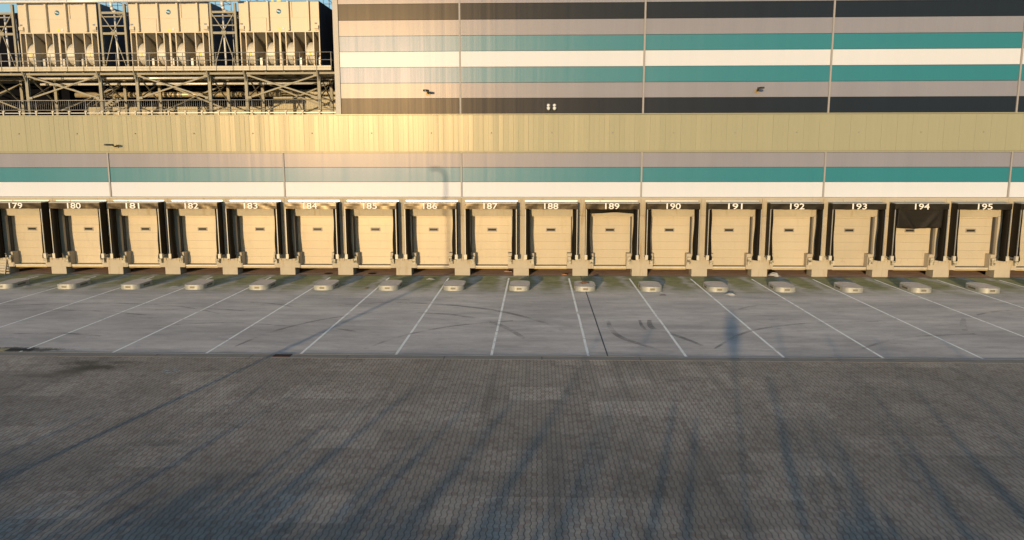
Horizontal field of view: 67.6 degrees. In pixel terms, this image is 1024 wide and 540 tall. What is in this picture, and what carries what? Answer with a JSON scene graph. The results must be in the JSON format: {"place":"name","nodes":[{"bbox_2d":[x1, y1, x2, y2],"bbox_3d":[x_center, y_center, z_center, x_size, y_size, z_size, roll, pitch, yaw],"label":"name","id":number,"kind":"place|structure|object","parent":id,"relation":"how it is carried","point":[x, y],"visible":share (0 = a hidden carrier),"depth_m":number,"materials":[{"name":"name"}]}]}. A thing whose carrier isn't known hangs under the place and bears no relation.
{"place":"outdoors","nodes":[
{"label":"outdoors","id":0,"kind":"place"},
{"bbox_2d":[0,278,28,288],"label":"loading bay island","id":1,"kind":"structure","parent":0,"point":[11,283],"depth_m":47.86,"materials":[{"name":"concrete"}]},
{"bbox_2d":[57,279,90,288],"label":"loading bay island","id":2,"kind":"structure","parent":0,"point":[73,283],"depth_m":47.57,"materials":[{"name":"concrete"}]},
{"bbox_2d":[16,2,132,66],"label":"cooling tower","id":3,"kind":"structure","parent":0,"point":[58,27],"depth_m":52.31,"materials":[{"name":"metal"}]},
{"bbox_2d":[121,279,151,288],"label":"loading bay island","id":4,"kind":"structure","parent":0,"point":[137,284],"depth_m":47.41,"materials":[{"name":"concrete"}]},
{"bbox_2d":[0,0,331,12],"label":"sky","id":5,"kind":"structure","parent":0,"point":[4,7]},
{"bbox_2d":[128,2,235,65],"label":"cooling tower","id":6,"kind":"structure","parent":0,"point":[158,30],"depth_m":52.04,"materials":[{"name":"white metal"}]},
{"bbox_2d":[185,279,213,289],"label":"loading bay island","id":7,"kind":"structure","parent":0,"point":[199,284],"depth_m":47.30,"materials":[{"name":"concrete"}]},
{"bbox_2d":[249,279,276,289],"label":"loading bay island","id":8,"kind":"structure","parent":0,"point":[265,284],"depth_m":47.04,"materials":[{"name":"concrete"}]},
{"bbox_2d":[238,0,333,66],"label":"cooling tower","id":9,"kind":"structure","parent":0,"point":[305,28],"depth_m":51.79,"materials":[{"name":"white metal"}]},
{"bbox_2d":[313,280,338,289],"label":"loading bay island","id":10,"kind":"structure","parent":0,"point":[326,284],"depth_m":46.89,"materials":[{"name":"concrete"}]},
{"bbox_2d":[378,280,401,290],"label":"loading bay island","id":11,"kind":"structure","parent":0,"point":[389,285],"depth_m":46.73,"materials":[{"name":"concrete"}]},
{"bbox_2d":[444,280,465,290],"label":"loading bay island","id":12,"kind":"structure","parent":0,"point":[454,285],"depth_m":46.49,"materials":[{"name":"concrete"}]},
{"bbox_2d":[0,356,1023,539],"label":"paving","id":13,"kind":"structure","parent":0,"point":[148,448],"depth_m":21.68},
{"bbox_2d":[0,274,1023,358],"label":"apron","id":14,"kind":"object","parent":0,"point":[823,317],"visible":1,"depth_m":38.89,"materials":[{"name":"concrete"}]},
{"bbox_2d":[0,348,32,350],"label":"inspection cover","id":15,"kind":"object","parent":14,"relation":"on","point":[5,349],"visible":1,"depth_m":32.69,"materials":[{"name":"metal"}]},
{"bbox_2d":[10,267,1023,277],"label":"dock pit floor","id":16,"kind":"structure","parent":0,"point":[534,272],"depth_m":53.39,"materials":[{"name":"grey concrete"}]},
{"bbox_2d":[768,272,778,276],"bbox_3d":[17.709,0.281,51.599,0.557,0.238,0.824,-7,11,-37],"label":"crumpled paper","id":17,"kind":"object","parent":16,"relation":"on","point":[775,274],"visible":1,"depth_m":51.49,"materials":[{"name":"white paper"}]},
{"bbox_2d":[509,281,529,290],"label":"loading bay island","id":18,"kind":"structure","parent":0,"point":[519,285],"depth_m":46.45,"materials":[{"name":"concrete"}]},
{"bbox_2d":[574,281,595,291],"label":"loading bay island","id":19,"kind":"structure","parent":0,"point":[590,286],"depth_m":46.18,"materials":[{"name":"concrete"}]},
{"bbox_2d":[638,281,661,291],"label":"loading bay island","id":20,"kind":"structure","parent":0,"point":[649,286],"depth_m":46.20,"materials":[{"name":"concrete"}]},
{"bbox_2d":[703,281,728,291],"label":"loading bay island","id":21,"kind":"structure","parent":0,"point":[713,286],"depth_m":46.05,"materials":[{"name":"concrete"}]},
{"bbox_2d":[768,282,795,292],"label":"loading bay island","id":22,"kind":"structure","parent":0,"point":[785,287],"depth_m":46.00,"materials":[{"name":"concrete"}]},
{"bbox_2d":[834,282,863,292],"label":"loading bay island","id":23,"kind":"structure","parent":0,"point":[849,287],"depth_m":45.97,"materials":[{"name":"concrete"}]},
{"bbox_2d":[899,282,931,292],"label":"loading bay island","id":24,"kind":"structure","parent":0,"point":[914,287],"depth_m":45.94,"materials":[{"name":"concrete"}]},
{"bbox_2d":[965,282,999,292],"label":"loading bay island","id":25,"kind":"structure","parent":0,"point":[981,287],"depth_m":45.86,"materials":[{"name":"concrete"}]},
{"label":"ground","id":26,"kind":"structure","parent":0,"visible":0},
{"bbox_2d":[0,0,1023,277],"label":"warehouse","id":27,"kind":"structure","parent":26,"relation":"on","point":[882,100],"depth_m":50.59,"materials":[{"name":"metal"}]},
{"bbox_2d":[0,259,7,273],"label":"steel steps","id":28,"kind":"structure","parent":27,"relation":"attached to","point":[5,268],"depth_m":52.80,"materials":[{"name":"grey metal"}]},
{"bbox_2d":[8,216,43,262],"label":"dock door","id":29,"kind":"structure","parent":27,"relation":"in","point":[24,231],"depth_m":53.23,"materials":[{"name":"beige metal"}]},
{"bbox_2d":[0,200,52,257],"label":"dock shelter","id":30,"kind":"object","parent":27,"relation":"attached to","point":[46,233],"visible":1,"depth_m":51.92,"materials":[{"name":"metal"}]},
{"bbox_2d":[49,200,109,257],"bbox_3d":[-29.379,-2.764,51.985,3.560,3.930,0.933,0,9,2],"label":"dock shelter","id":31,"kind":"object","parent":27,"relation":"attached to","point":[56,205],"visible":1,"depth_m":51.74,"materials":[{"name":"rubber"}]},
{"bbox_2d":[65,216,101,263],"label":"dock door","id":32,"kind":"structure","parent":27,"relation":"in","point":[82,232],"depth_m":53.11,"materials":[{"name":"beige metal"}]},
{"bbox_2d":[88,85,120,114],"bbox_3d":[-29.206,-12.037,54.873,2.331,2.490,0.900,0,9,2],"label":"roof stair","id":33,"kind":"object","parent":27,"relation":"on","point":[99,109],"visible":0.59,"depth_m":54.54,"materials":[{"name":"metal"}]},
{"bbox_2d":[104,144,117,147],"bbox_3d":[-26.741,-8.253,50.944,0.380,0.270,1.408,0,9,2],"label":"wall lamp","id":34,"kind":"object","parent":27,"relation":"attached to","point":[115,146],"visible":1,"depth_m":50.84,"materials":[{"name":"grey metal"}]},
{"bbox_2d":[107,200,167,258],"bbox_3d":[-25.381,-2.749,51.855,3.560,3.930,0.933,0,9,2],"label":"dock shelter","id":35,"kind":"object","parent":27,"relation":"attached to","point":[158,205],"visible":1,"depth_m":51.59,"materials":[{"name":"metal"}]},
{"bbox_2d":[122,216,159,263],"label":"dock door","id":36,"kind":"structure","parent":27,"relation":"in","point":[140,237],"depth_m":52.98,"materials":[{"name":"beige metal"}]},
{"bbox_2d":[0,52,334,114],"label":"steel platform","id":37,"kind":"structure","parent":27,"relation":"on","point":[22,76],"depth_m":51.80,"materials":[{"name":"grey metal"}]},
{"bbox_2d":[0,4,21,66],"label":"lattice mast","id":38,"kind":"object","parent":37,"relation":"on","point":[15,31],"visible":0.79,"depth_m":52.09,"materials":[{"name":"metal"}]},
{"bbox_2d":[98,3,129,66],"bbox_3d":[-26.943,-15.853,52.631,1.810,4.471,1.745,0,9,2],"label":"lattice mast","id":39,"kind":"object","parent":37,"relation":"on","point":[114,33],"visible":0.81,"depth_m":51.77,"materials":[{"name":"metal"}]},
{"bbox_2d":[0,0,239,18],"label":"overhead pipe","id":40,"kind":"object","parent":39,"relation":"attached to","point":[110,2],"visible":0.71,"depth_m":51.23,"materials":[{"name":"silver metal"}]},
{"bbox_2d":[29,77,249,79],"bbox_3d":[-25.627,-13.240,52.163,15.550,0.474,0.167,0,9,2],"label":"pipe","id":41,"kind":"object","parent":37,"relation":"hanging from","point":[72,78],"visible":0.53,"depth_m":52.15,"materials":[{"name":"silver metal"}]},
{"bbox_2d":[74,80,281,97],"bbox_3d":[-24.293,-13.264,55.507,15.100,1.462,0.423,0,9,2],"label":"pipe","id":42,"kind":"object","parent":37,"relation":"hanging from","point":[182,94],"visible":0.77,"depth_m":55.43,"materials":[{"name":"metal"}]},
{"bbox_2d":[40,74,332,85],"bbox_3d":[-22.763,-13.279,53.328,20.700,0.765,0.189,0,9,2],"label":"pipe","id":43,"kind":"object","parent":37,"relation":"hanging from","point":[218,83],"visible":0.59,"depth_m":53.26,"materials":[{"name":"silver metal"}]},
{"bbox_2d":[209,3,239,65],"bbox_3d":[-19.392,-15.825,52.387,1.800,4.471,1.745,0,9,2],"label":"lattice mast","id":44,"kind":"object","parent":37,"relation":"on","point":[224,32],"visible":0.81,"depth_m":51.55,"materials":[{"name":"metal"}]},
{"bbox_2d":[0,11,335,114],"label":"plant room","id":45,"kind":"object","parent":27,"relation":"on","point":[65,94],"visible":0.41,"depth_m":58.73,"materials":[{"name":"grey metal"}]},
{"bbox_2d":[0,99,335,114],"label":"guard rail","id":46,"kind":"object","parent":27,"relation":"on","point":[168,111],"visible":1,"depth_m":51.24,"materials":[{"name":"metal"}]},
{"bbox_2d":[166,200,225,258],"bbox_3d":[-21.383,-2.734,51.726,3.560,3.930,0.933,0,9,2],"label":"dock shelter","id":47,"kind":"object","parent":27,"relation":"attached to","point":[171,205],"visible":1,"depth_m":51.44,"materials":[{"name":"metal"}]},
{"bbox_2d":[179,216,216,263],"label":"dock door","id":48,"kind":"structure","parent":27,"relation":"in","point":[197,233],"depth_m":52.85,"materials":[{"name":"beige metal"}]},
{"bbox_2d":[225,200,282,258],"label":"dock shelter","id":49,"kind":"object","parent":27,"relation":"attached to","point":[230,205],"visible":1,"depth_m":51.30,"materials":[{"name":"metal"}]},
{"bbox_2d":[237,216,274,263],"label":"dock door","id":50,"kind":"structure","parent":27,"relation":"in","point":[256,234],"depth_m":52.71,"materials":[{"name":"beige metal"}]},
{"bbox_2d":[285,200,340,258],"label":"dock shelter","id":51,"kind":"object","parent":27,"relation":"attached to","point":[311,204],"visible":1,"depth_m":51.15,"materials":[{"name":"metal"}]},
{"bbox_2d":[295,216,333,263],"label":"dock door","id":52,"kind":"structure","parent":27,"relation":"in","point":[314,234],"depth_m":52.58,"materials":[{"name":"beige metal"}]},
{"bbox_2d":[344,200,399,258],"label":"dock shelter","id":53,"kind":"object","parent":27,"relation":"attached to","point":[371,204],"visible":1,"depth_m":50.97,"materials":[{"name":"metal"}]},
{"bbox_2d":[353,216,392,264],"bbox_3d":[-9.368,-2.047,52.378,2.856,3.440,0.410,0,9,2],"label":"dock door","id":54,"kind":"structure","parent":27,"relation":"in","point":[373,235],"depth_m":52.46,"materials":[{"name":"beige metal"}]},
{"bbox_2d":[404,200,457,259],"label":"dock shelter","id":55,"kind":"object","parent":27,"relation":"attached to","point":[429,204],"visible":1,"depth_m":50.84,"materials":[{"name":"metal"}]},
{"bbox_2d":[412,216,452,264],"bbox_3d":[-5.371,-2.032,52.249,2.856,3.440,0.410,0,9,2],"label":"dock door","id":56,"kind":"structure","parent":27,"relation":"in","point":[431,235],"depth_m":52.33,"materials":[{"name":"beige metal"}]},
{"bbox_2d":[464,200,517,259],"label":"dock shelter","id":57,"kind":"object","parent":27,"relation":"attached to","point":[491,204],"visible":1,"depth_m":50.69,"materials":[{"name":"metal"}]},
{"bbox_2d":[470,216,512,264],"bbox_3d":[-1.373,-2.017,52.120,2.856,3.440,0.410,0,9,2],"label":"dock door","id":58,"kind":"structure","parent":27,"relation":"in","point":[491,236],"depth_m":52.20,"materials":[{"name":"beige metal"}]},
{"bbox_2d":[524,200,577,259],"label":"dock shelter","id":59,"kind":"object","parent":27,"relation":"attached to","point":[551,204],"visible":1,"depth_m":50.54,"materials":[{"name":"metal"}]},
{"bbox_2d":[530,216,571,265],"bbox_3d":[2.625,-2.002,51.991,2.856,3.440,0.410,0,9,2],"label":"dock door","id":60,"kind":"structure","parent":27,"relation":"in","point":[550,236],"depth_m":52.07,"materials":[{"name":"beige metal"}]},
{"bbox_2d":[590,216,631,264],"bbox_3d":[6.623,-1.987,51.862,2.856,3.440,0.410,0,9,2],"label":"dock door","id":61,"kind":"structure","parent":27,"relation":"in","point":[610,236],"depth_m":51.93,"materials":[{"name":"beige metal"}]},
{"bbox_2d":[584,200,638,259],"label":"dock shelter","id":62,"kind":"object","parent":27,"relation":"attached to","point":[610,206],"visible":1,"depth_m":50.40,"materials":[{"name":"metal"}]},
{"bbox_2d":[650,217,691,265],"bbox_3d":[10.621,-1.972,51.732,2.856,3.440,0.410,0,9,2],"label":"dock door","id":63,"kind":"structure","parent":27,"relation":"in","point":[670,237],"depth_m":51.80,"materials":[{"name":"beige metal"}]},
{"bbox_2d":[644,200,699,259],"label":"dock shelter","id":64,"kind":"object","parent":27,"relation":"attached to","point":[675,204],"visible":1,"depth_m":50.32,"materials":[{"name":"metal"}]},
{"bbox_2d":[711,217,751,265],"bbox_3d":[14.619,-1.957,51.603,2.856,3.440,0.410,0,9,2],"label":"dock door","id":65,"kind":"structure","parent":27,"relation":"in","point":[730,236],"depth_m":51.68,"materials":[{"name":"beige metal"}]},
{"bbox_2d":[704,200,761,260],"bbox_3d":[14.598,-2.599,50.563,3.560,3.930,0.933,0,9,2],"label":"dock shelter","id":66,"kind":"object","parent":27,"relation":"attached to","point":[734,204],"visible":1,"depth_m":50.20,"materials":[{"name":"metal"}]},
{"bbox_2d":[755,87,764,92],"bbox_3d":[15.904,-11.568,49.069,0.380,0.270,1.408,0,9,2],"label":"wall lamp","id":67,"kind":"object","parent":27,"relation":"attached to","point":[757,90],"visible":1,"depth_m":49.27,"materials":[{"name":"grey metal"}]},
{"bbox_2d":[772,217,811,265],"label":"dock door","id":68,"kind":"structure","parent":27,"relation":"in","point":[791,236],"depth_m":51.54,"materials":[{"name":"beige metal"}]},
{"bbox_2d":[764,200,823,260],"bbox_3d":[18.596,-2.584,50.434,3.560,3.930,0.933,0,9,2],"label":"dock shelter","id":69,"kind":"object","parent":27,"relation":"attached to","point":[818,206],"visible":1,"depth_m":50.09,"materials":[{"name":"rubber"}]},
{"bbox_2d":[833,217,872,265],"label":"dock door","id":70,"kind":"structure","parent":27,"relation":"in","point":[852,235],"depth_m":51.41,"materials":[{"name":"beige metal"}]},
{"bbox_2d":[824,201,886,260],"bbox_3d":[22.593,-2.570,50.305,3.560,3.930,0.933,0,9,2],"label":"dock shelter","id":71,"kind":"object","parent":27,"relation":"attached to","point":[880,206],"visible":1,"depth_m":49.97,"materials":[{"name":"rubber"}]},
{"bbox_2d":[895,217,933,265],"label":"dock door","id":72,"kind":"structure","parent":27,"relation":"in","point":[911,245],"depth_m":51.34,"materials":[{"name":"beige metal"}]},
{"bbox_2d":[885,201,949,260],"bbox_3d":[26.591,-2.555,50.176,3.560,3.930,0.933,0,9,2],"label":"dock shelter","id":73,"kind":"object","parent":27,"relation":"attached to","point":[921,214],"visible":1,"depth_m":49.82,"materials":[{"name":"rubber"}]},
{"bbox_2d":[955,217,995,266],"bbox_3d":[30.610,-1.897,51.086,2.856,3.440,0.410,0,9,2],"label":"dock door","id":74,"kind":"structure","parent":27,"relation":"in","point":[975,234],"depth_m":51.14,"materials":[{"name":"beige metal"}]},
{"bbox_2d":[946,201,1012,260],"bbox_3d":[30.589,-2.540,50.047,3.560,3.930,0.933,0,9,2],"label":"dock shelter","id":75,"kind":"object","parent":27,"relation":"attached to","point":[1005,207],"visible":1,"depth_m":49.78,"materials":[{"name":"rubber"}]},
{"bbox_2d":[1008,201,1023,261],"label":"dock shelter","id":76,"kind":"object","parent":27,"relation":"attached to","point":[1015,234],"visible":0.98,"depth_m":49.83,"materials":[{"name":"rubber"}]},
{"bbox_2d":[1016,217,1023,266],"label":"dock door","id":77,"kind":"structure","parent":27,"relation":"in","point":[1021,264],"depth_m":51.13,"materials":[{"name":"beige metal"}]},
{"bbox_2d":[0,352,1023,362],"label":"kerb strip","id":78,"kind":"object","parent":26,"relation":"on","point":[629,358],"visible":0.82,"depth_m":31.31,"materials":[{"name":"concrete"}]},
{"bbox_2d":[272,354,291,356],"bbox_3d":[-9.509,3.539,31.640,0.720,0.017,0.410,0,9,2],"label":"drain grate","id":79,"kind":"object","parent":78,"relation":"on","point":[282,355],"visible":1,"depth_m":31.61,"materials":[{"name":"black metal"}]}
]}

